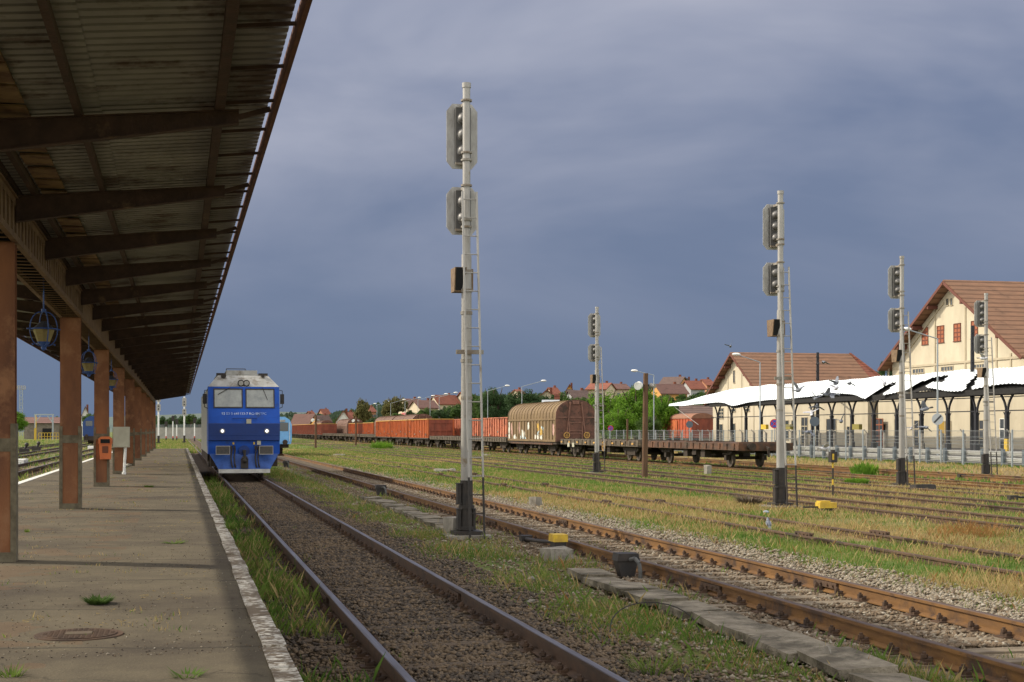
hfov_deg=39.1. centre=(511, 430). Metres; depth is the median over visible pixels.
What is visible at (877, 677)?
trough cover slab
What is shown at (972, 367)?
telegraph pole
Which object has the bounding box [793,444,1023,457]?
platform pavement
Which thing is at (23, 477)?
grass
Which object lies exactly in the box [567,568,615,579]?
trough cover slab
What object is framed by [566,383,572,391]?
house
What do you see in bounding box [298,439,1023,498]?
railway track
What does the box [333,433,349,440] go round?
flat wagon
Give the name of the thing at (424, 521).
trough cover slab
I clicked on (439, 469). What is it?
rubble
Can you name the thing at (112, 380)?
hanging lamp
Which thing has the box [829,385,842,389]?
pigeon
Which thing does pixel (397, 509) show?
trough cover slab
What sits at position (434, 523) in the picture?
trough cover slab
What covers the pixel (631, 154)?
sky
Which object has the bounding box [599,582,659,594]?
trough cover slab
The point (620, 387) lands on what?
house
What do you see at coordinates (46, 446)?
railway track
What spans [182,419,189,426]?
tree
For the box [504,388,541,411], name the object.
tree
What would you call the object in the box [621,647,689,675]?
weed
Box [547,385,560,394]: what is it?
house
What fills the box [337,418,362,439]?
hooded wagon
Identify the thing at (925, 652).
railway track
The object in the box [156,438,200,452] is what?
grass
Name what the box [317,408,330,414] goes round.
house
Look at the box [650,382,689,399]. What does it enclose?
house
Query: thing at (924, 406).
pigeon
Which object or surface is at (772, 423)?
road sign
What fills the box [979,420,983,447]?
window
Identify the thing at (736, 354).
street lamp
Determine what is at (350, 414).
house
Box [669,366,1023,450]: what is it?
white canopy
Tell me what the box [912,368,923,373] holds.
window
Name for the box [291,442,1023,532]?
railway track
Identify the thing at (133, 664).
platform surface
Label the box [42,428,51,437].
door
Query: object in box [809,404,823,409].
pigeon
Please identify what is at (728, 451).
flat wagon
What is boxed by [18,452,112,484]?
platform left kerb
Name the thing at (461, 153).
signal mast
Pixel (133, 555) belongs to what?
weeds
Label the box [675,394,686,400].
tree
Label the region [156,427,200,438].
wall
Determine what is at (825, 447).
pigeon
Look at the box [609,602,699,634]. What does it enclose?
bent wire
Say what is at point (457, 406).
tree
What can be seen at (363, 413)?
tree
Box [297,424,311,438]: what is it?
open wagon
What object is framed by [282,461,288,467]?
junction box
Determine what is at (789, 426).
wall box
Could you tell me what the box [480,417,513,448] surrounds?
open wagon
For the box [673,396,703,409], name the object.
tree
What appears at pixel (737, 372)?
station building
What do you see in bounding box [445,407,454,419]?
tree
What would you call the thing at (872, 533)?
railway track
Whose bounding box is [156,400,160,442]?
signal mast
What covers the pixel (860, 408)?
station wing
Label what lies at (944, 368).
window
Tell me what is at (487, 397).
street lamp
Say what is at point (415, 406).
house
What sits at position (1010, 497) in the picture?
point lever
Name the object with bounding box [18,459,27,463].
white slab
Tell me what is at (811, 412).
pigeon
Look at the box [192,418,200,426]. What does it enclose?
tree
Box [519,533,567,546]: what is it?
lever
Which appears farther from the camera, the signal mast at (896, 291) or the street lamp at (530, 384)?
the street lamp at (530, 384)
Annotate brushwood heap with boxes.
[731,492,767,504]
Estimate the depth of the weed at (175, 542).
20.48 m
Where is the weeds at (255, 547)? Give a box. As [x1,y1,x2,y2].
[202,474,385,681]
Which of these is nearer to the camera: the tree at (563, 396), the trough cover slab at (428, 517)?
the trough cover slab at (428, 517)
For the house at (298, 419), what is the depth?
521.61 m
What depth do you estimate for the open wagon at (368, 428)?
236.75 m
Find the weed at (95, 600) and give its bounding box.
[80,593,116,604]
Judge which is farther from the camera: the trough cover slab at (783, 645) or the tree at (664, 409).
the tree at (664, 409)
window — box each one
[280,423,287,430]
[718,408,723,418]
[719,424,722,440]
[733,423,735,441]
[785,420,788,439]
[800,417,807,443]
[826,419,829,441]
[834,419,836,442]
[846,426,849,443]
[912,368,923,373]
[914,420,918,445]
[921,327,928,344]
[936,325,944,343]
[940,366,953,371]
[953,323,960,341]
[971,321,977,336]
[974,363,983,368]
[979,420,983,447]
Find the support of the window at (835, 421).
in the station wing at (860, 408)
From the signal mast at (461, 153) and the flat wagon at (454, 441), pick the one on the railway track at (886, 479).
the flat wagon at (454, 441)
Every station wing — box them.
[761,378,882,445]
[878,391,1023,448]
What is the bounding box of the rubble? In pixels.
[434,468,455,471]
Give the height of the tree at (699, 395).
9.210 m
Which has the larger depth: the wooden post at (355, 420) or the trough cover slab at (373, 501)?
the wooden post at (355, 420)
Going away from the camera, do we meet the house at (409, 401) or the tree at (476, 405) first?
the tree at (476, 405)
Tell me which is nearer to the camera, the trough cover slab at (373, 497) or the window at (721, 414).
the trough cover slab at (373, 497)
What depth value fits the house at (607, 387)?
450.90 m
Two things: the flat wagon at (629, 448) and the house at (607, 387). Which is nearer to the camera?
the flat wagon at (629, 448)
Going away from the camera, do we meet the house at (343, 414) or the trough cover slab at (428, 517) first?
the trough cover slab at (428, 517)
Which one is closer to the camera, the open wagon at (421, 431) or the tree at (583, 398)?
the open wagon at (421, 431)
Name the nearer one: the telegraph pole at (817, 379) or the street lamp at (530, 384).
the telegraph pole at (817, 379)
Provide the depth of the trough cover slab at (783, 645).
12.91 m
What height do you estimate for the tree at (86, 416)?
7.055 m
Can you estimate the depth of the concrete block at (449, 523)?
27.48 m
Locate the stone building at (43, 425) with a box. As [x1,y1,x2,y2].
[23,417,59,438]
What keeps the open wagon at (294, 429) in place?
on the railway track at (886, 479)
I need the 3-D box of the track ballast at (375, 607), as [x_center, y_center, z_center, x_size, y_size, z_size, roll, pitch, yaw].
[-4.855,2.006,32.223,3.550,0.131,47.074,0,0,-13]
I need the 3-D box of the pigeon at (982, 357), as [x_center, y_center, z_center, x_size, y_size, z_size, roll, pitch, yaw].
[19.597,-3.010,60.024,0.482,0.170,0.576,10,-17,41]
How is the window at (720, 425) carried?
in the station building at (737, 372)
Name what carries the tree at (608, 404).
on the ground at (202, 466)
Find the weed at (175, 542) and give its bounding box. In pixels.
[162,539,188,543]
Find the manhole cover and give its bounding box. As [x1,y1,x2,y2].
[34,628,123,640]
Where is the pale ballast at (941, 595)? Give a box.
[277,462,1023,651]
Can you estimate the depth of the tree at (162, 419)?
407.66 m
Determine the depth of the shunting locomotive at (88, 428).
199.80 m
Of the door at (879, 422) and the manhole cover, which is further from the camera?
the door at (879, 422)
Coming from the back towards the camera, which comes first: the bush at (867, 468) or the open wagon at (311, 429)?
the open wagon at (311, 429)
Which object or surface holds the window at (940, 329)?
in the station building at (945, 316)
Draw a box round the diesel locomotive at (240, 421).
[201,368,283,476]
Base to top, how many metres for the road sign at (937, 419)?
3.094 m
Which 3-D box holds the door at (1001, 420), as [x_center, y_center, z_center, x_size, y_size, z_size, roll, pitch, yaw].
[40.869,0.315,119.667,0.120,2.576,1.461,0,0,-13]
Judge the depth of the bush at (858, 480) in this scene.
53.37 m
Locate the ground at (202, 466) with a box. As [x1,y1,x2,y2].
[18,432,1023,681]
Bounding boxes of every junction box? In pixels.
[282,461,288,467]
[375,485,386,495]
[612,552,641,577]
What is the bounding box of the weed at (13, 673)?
[0,662,28,677]
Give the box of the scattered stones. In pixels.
[278,478,927,681]
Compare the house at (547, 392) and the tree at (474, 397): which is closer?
the tree at (474, 397)
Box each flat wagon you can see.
[322,433,343,440]
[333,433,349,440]
[345,434,372,441]
[360,434,388,442]
[429,436,480,448]
[472,436,528,451]
[560,419,667,460]
[648,440,792,466]
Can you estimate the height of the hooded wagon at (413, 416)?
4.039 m
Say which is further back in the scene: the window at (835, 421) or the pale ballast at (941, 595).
the window at (835, 421)
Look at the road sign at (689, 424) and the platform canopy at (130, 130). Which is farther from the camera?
the road sign at (689, 424)
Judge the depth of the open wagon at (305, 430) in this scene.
306.16 m
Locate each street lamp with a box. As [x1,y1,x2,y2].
[487,385,509,417]
[521,380,545,403]
[631,369,653,429]
[732,353,760,429]
[904,327,938,455]
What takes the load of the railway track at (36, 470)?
on the ground at (202, 466)
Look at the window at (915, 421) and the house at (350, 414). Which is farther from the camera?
the house at (350, 414)
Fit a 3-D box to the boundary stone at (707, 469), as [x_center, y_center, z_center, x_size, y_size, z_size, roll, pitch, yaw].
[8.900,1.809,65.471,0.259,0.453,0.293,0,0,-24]
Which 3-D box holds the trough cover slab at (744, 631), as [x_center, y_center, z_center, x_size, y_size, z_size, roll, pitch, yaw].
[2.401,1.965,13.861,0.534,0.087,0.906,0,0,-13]
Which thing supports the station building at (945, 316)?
on the ground at (202, 466)
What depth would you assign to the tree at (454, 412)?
261.67 m
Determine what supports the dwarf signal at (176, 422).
on the ground at (202, 466)
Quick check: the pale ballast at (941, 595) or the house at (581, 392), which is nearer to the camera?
the pale ballast at (941, 595)
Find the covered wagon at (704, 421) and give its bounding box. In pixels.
[659,413,712,440]
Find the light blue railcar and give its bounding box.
[280,417,291,452]
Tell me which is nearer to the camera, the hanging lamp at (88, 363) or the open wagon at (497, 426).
the hanging lamp at (88, 363)
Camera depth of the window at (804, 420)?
157.04 m
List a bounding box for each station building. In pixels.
[706,352,880,441]
[877,280,1023,375]
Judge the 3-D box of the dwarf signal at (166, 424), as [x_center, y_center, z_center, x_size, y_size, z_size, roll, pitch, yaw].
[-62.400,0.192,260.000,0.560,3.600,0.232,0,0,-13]
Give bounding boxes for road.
[801,454,1010,462]
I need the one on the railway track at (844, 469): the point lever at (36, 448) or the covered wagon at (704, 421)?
the covered wagon at (704, 421)
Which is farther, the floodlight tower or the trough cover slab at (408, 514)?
the floodlight tower
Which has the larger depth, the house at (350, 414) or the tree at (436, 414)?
the house at (350, 414)
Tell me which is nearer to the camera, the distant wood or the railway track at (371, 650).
the railway track at (371, 650)
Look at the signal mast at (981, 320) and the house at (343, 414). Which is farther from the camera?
the house at (343, 414)
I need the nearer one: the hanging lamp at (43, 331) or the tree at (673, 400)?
the hanging lamp at (43, 331)
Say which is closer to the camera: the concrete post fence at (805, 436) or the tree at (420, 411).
the concrete post fence at (805, 436)
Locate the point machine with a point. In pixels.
(824, 505)
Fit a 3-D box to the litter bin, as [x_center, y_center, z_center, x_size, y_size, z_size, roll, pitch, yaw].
[-11.463,0.500,40.638,0.370,0.639,0.353,0,0,-13]
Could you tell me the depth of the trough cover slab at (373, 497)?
40.98 m
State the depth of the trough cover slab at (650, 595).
16.57 m
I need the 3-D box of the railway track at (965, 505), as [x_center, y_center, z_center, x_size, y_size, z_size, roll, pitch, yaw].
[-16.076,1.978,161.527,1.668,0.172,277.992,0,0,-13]
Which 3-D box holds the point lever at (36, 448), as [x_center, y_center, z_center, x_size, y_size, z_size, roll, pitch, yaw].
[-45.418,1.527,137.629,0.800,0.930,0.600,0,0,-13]
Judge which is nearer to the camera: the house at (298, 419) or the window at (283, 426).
the window at (283, 426)
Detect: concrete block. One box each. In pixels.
[443,516,455,532]
[539,546,573,563]
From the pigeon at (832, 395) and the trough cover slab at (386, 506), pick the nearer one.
the trough cover slab at (386, 506)
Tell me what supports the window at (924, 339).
in the station building at (945, 316)
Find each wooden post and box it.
[311,415,319,447]
[352,416,359,444]
[634,373,655,476]
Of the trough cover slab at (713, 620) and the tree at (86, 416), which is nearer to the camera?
the trough cover slab at (713, 620)
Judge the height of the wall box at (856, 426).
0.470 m
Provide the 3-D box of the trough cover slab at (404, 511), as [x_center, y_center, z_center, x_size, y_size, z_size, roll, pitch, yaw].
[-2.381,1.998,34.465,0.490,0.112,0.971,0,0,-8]
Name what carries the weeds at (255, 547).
on the ground at (202, 466)
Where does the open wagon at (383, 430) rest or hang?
on the railway track at (886, 479)
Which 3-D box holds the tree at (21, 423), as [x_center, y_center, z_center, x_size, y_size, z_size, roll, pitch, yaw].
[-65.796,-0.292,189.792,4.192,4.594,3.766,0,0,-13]
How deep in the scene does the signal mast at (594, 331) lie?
67.17 m
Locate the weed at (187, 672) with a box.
[167,666,211,678]
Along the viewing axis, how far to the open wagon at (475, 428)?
152.84 m
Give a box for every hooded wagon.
[313,420,332,423]
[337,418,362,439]
[374,415,398,441]
[393,414,432,443]
[508,399,594,455]
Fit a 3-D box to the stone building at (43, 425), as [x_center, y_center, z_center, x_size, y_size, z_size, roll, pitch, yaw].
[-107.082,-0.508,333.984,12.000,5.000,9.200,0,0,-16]
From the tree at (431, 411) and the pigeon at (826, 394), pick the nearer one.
the pigeon at (826, 394)
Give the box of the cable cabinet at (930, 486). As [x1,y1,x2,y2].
[910,484,935,490]
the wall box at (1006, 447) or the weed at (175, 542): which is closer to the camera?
the weed at (175, 542)
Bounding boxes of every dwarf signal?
[165,421,167,439]
[171,416,174,439]
[175,419,177,439]
[193,418,195,440]
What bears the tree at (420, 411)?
on the ground at (202, 466)
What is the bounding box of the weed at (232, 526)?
[224,519,236,528]
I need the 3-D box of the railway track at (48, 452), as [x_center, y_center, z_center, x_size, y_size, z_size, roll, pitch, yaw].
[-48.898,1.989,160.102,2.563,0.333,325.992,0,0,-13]
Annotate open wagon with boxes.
[292,425,305,437]
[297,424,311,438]
[303,424,314,438]
[308,424,320,438]
[317,424,336,439]
[348,423,362,440]
[363,422,374,440]
[376,420,405,443]
[391,420,423,445]
[408,419,453,446]
[454,418,496,446]
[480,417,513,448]
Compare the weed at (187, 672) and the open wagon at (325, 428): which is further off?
the open wagon at (325, 428)
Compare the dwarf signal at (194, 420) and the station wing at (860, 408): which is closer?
the station wing at (860, 408)
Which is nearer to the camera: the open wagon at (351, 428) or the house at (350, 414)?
the open wagon at (351, 428)
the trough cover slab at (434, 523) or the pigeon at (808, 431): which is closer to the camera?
the trough cover slab at (434, 523)
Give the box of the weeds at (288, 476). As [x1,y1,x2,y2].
[263,462,985,681]
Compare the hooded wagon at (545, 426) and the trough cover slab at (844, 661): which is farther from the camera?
the hooded wagon at (545, 426)
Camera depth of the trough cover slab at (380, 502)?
38.45 m
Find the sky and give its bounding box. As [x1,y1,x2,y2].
[17,0,1023,416]
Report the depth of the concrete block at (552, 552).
21.94 m
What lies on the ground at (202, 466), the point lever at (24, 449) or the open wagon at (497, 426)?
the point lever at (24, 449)
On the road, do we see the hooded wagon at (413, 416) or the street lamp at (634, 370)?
the street lamp at (634, 370)
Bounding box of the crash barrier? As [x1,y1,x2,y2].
[775,444,1023,465]
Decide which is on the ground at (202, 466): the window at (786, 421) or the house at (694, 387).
the house at (694, 387)
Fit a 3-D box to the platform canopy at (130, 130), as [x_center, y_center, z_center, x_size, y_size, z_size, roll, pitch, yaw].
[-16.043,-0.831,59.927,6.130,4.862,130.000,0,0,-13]
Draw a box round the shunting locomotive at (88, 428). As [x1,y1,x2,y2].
[83,416,93,442]
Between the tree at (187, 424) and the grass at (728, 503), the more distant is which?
the tree at (187, 424)
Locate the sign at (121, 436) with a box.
[113,427,129,473]
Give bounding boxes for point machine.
[803,500,836,510]
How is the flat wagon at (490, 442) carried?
on the railway track at (886, 479)
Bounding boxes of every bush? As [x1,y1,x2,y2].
[368,440,394,448]
[842,477,868,483]
[848,461,879,474]
[925,516,1013,537]
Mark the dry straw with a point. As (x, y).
(140, 595)
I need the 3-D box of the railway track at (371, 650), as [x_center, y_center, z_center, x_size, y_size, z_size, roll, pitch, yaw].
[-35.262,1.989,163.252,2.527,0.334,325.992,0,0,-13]
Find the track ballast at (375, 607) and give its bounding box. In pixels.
[209,481,732,681]
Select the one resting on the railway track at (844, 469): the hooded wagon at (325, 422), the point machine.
the hooded wagon at (325, 422)
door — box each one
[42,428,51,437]
[871,418,882,445]
[939,421,951,447]
[999,418,1003,448]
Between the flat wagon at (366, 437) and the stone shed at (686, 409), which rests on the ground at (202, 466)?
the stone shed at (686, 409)
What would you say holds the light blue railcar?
on the railway track at (925, 652)
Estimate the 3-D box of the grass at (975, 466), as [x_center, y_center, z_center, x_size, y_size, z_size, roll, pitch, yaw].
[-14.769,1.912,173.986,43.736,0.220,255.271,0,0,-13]
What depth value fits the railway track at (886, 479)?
65.01 m
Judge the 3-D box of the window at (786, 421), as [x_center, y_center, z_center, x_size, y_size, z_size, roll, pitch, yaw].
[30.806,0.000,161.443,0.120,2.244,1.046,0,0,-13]
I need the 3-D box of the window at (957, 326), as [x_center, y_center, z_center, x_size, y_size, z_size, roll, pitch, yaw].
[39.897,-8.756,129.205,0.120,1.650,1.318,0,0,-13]
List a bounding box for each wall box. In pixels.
[761,424,768,428]
[785,424,792,428]
[852,424,861,429]
[1004,439,1008,450]
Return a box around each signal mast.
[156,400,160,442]
[182,397,185,442]
[441,82,492,539]
[588,307,606,473]
[761,190,800,508]
[887,256,915,485]
[974,293,997,474]
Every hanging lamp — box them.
[27,278,60,350]
[81,328,97,376]
[109,359,118,389]
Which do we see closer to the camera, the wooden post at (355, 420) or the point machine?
the point machine
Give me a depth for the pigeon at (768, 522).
29.39 m
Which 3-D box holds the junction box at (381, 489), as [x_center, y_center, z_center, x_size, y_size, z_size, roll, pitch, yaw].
[-3.948,1.835,43.518,0.336,0.357,0.481,0,0,-13]
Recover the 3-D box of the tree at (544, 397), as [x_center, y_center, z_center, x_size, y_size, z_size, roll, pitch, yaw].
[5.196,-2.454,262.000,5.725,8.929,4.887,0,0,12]
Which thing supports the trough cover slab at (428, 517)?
on the ground at (202, 466)
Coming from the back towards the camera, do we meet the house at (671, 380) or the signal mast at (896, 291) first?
the house at (671, 380)
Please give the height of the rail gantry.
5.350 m
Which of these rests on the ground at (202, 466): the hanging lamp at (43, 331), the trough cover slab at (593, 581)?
the trough cover slab at (593, 581)
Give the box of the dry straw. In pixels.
[22,490,220,625]
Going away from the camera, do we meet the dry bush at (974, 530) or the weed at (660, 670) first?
the weed at (660, 670)
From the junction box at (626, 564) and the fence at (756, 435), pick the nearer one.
the junction box at (626, 564)
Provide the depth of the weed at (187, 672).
9.42 m
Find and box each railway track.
[18,440,87,450]
[18,443,93,458]
[18,444,112,479]
[186,438,628,681]
[277,453,1023,681]
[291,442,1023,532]
[294,440,1023,512]
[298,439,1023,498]
[301,438,1023,490]
[321,454,1023,580]
[340,439,1023,484]
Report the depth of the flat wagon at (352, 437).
222.10 m
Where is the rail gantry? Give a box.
[34,414,53,439]
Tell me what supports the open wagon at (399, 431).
on the railway track at (886, 479)
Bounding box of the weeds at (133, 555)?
[2,450,196,637]
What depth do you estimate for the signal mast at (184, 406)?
214.79 m
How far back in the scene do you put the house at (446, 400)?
440.84 m
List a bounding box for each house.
[81,404,87,436]
[291,412,314,424]
[310,413,333,423]
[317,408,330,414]
[335,408,349,423]
[348,410,354,418]
[369,405,376,418]
[398,397,420,413]
[407,398,439,413]
[430,393,460,409]
[457,392,460,405]
[511,387,523,394]
[541,388,551,398]
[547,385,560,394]
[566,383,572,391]
[566,388,589,398]
[584,381,617,397]
[613,382,630,396]
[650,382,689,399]
[659,375,686,383]
[682,379,706,396]
[700,377,712,391]
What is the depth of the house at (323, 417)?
472.41 m
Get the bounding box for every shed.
[542,394,559,401]
[679,403,712,440]
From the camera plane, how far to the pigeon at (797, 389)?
44.95 m
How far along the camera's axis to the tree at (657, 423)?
179.53 m
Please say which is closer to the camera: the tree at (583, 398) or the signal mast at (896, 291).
the signal mast at (896, 291)
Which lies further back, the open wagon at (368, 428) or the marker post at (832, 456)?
the open wagon at (368, 428)
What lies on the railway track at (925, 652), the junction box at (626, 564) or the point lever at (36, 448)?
the junction box at (626, 564)
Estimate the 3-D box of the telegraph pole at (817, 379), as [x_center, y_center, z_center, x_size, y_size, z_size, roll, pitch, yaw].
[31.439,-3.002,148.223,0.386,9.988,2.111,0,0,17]
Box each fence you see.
[600,430,1023,466]
[640,429,1010,456]
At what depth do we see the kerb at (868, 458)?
98.19 m
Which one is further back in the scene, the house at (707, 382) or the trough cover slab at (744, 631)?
the house at (707, 382)
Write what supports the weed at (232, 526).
on the platform kerb at (282, 667)
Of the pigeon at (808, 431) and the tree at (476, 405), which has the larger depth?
the tree at (476, 405)
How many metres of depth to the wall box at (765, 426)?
143.63 m
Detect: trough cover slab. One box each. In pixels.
[362,496,382,499]
[371,499,395,504]
[376,501,397,504]
[382,504,403,508]
[393,507,418,512]
[401,510,421,514]
[406,513,429,516]
[414,515,442,520]
[422,519,442,524]
[426,520,442,526]
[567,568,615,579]
[581,577,628,588]
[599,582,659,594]
[623,589,688,605]
[658,600,722,618]
[691,611,759,633]
[719,624,791,641]
[745,632,835,661]
[797,646,897,679]
[848,673,929,681]
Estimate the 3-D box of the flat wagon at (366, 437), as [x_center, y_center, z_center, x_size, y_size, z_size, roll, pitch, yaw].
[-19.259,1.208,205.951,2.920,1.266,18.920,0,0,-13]
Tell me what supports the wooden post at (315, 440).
on the ground at (202, 466)
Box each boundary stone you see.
[529,497,541,505]
[704,465,711,473]
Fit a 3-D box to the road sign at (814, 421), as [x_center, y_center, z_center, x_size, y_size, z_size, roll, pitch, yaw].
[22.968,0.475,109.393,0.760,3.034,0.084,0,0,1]
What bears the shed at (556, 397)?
on the ground at (202, 466)
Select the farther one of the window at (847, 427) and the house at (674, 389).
the house at (674, 389)
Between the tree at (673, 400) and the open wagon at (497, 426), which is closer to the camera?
the open wagon at (497, 426)
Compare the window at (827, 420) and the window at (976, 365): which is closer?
the window at (976, 365)
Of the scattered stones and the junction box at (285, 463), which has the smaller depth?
the scattered stones
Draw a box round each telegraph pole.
[816,352,819,444]
[970,326,974,449]
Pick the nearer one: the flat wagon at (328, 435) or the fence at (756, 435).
the fence at (756, 435)
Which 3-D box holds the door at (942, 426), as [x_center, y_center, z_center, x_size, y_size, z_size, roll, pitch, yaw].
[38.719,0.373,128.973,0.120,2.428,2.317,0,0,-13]
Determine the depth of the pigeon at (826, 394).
54.95 m
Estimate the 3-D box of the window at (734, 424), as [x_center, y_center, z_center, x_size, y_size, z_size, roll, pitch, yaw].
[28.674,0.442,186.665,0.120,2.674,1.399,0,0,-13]
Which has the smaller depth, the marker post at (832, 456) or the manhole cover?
the manhole cover
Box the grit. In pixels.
[0,464,260,659]
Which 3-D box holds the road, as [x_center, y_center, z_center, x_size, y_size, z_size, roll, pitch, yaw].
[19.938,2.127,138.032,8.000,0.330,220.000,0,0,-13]
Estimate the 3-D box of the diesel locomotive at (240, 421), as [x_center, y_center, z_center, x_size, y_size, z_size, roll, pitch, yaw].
[-11.991,-0.282,62.556,3.050,4.202,17.500,0,0,-13]
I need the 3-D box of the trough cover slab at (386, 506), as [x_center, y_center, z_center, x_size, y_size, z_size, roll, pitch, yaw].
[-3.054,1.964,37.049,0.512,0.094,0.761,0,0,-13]
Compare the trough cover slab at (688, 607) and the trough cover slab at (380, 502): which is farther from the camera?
the trough cover slab at (380, 502)
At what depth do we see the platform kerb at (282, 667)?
12.84 m
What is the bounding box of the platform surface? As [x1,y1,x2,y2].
[0,448,274,681]
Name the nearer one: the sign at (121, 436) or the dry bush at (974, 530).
the dry bush at (974, 530)
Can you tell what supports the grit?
on the platform surface
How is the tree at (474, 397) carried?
on the ground at (202, 466)
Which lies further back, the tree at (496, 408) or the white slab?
the tree at (496, 408)
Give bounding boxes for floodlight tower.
[17,386,25,435]
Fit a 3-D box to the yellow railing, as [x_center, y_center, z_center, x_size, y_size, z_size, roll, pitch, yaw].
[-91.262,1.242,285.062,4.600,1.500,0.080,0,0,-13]
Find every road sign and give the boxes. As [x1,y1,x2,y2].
[686,421,692,440]
[770,419,775,429]
[810,416,819,429]
[932,413,942,429]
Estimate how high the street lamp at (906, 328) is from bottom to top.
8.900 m
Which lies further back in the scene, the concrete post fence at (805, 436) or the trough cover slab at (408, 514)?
the concrete post fence at (805, 436)
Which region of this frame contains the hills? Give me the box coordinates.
[18,412,316,431]
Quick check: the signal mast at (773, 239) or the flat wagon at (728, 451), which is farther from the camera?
the flat wagon at (728, 451)
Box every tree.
[17,411,28,431]
[82,414,93,423]
[156,416,165,426]
[165,417,174,426]
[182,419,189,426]
[185,414,196,426]
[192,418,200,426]
[353,398,372,422]
[381,395,408,415]
[417,409,429,414]
[423,407,434,416]
[431,410,444,418]
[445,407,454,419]
[449,403,460,417]
[449,408,460,418]
[472,388,485,417]
[472,393,476,417]
[478,388,508,417]
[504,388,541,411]
[536,392,550,400]
[558,391,572,400]
[573,397,585,400]
[587,390,622,438]
[599,408,637,438]
[606,386,660,438]
[635,415,662,439]
[648,395,678,439]
[659,395,675,403]
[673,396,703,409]
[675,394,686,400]
[696,391,707,404]
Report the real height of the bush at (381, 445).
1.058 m
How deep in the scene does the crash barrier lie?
89.71 m
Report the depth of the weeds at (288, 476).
16.16 m
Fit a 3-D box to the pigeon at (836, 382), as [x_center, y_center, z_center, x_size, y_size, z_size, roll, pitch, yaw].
[12.316,-1.854,55.019,0.454,0.288,0.482,-24,5,-29]
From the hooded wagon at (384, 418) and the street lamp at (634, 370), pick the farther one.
the hooded wagon at (384, 418)
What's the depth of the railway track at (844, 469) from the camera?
70.35 m
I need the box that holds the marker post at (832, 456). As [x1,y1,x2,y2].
[828,450,836,495]
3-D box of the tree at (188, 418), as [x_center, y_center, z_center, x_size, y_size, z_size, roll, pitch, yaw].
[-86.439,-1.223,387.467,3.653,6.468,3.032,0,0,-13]
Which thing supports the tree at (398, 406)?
on the ground at (202, 466)
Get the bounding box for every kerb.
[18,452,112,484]
[186,448,302,681]
[674,450,1021,465]
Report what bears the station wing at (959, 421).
on the ground at (202, 466)
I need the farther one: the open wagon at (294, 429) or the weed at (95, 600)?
the open wagon at (294, 429)
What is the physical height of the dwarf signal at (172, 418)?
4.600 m
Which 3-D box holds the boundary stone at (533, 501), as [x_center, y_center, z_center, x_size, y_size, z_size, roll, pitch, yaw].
[0.628,1.899,38.175,0.265,0.285,0.261,0,0,45]
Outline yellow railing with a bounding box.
[38,433,58,439]
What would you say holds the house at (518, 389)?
on the ground at (202, 466)
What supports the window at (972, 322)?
in the station building at (945, 316)
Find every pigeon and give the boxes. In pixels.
[766,517,771,528]
[794,382,805,391]
[800,430,815,436]
[803,408,818,415]
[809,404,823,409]
[817,443,830,450]
[820,388,829,396]
[828,392,839,397]
[829,376,838,384]
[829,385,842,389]
[920,401,932,410]
[976,353,987,359]
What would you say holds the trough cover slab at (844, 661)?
on the ground at (202, 466)
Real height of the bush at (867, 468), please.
0.672 m
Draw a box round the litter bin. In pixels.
[98,437,112,458]
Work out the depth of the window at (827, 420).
151.37 m
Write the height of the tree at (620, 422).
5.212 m
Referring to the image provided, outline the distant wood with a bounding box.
[156,381,650,426]
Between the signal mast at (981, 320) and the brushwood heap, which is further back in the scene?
the signal mast at (981, 320)
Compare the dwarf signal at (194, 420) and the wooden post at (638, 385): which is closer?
the wooden post at (638, 385)
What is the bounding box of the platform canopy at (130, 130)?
[0,0,311,561]
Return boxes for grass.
[18,439,112,480]
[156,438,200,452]
[198,439,1023,484]
[283,448,1023,612]
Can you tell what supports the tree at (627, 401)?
on the ground at (202, 466)
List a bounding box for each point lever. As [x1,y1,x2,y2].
[19,442,29,452]
[32,441,40,450]
[1007,495,1023,499]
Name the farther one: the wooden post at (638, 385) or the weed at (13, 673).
the wooden post at (638, 385)
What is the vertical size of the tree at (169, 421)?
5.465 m
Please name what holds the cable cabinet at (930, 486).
on the ground at (202, 466)

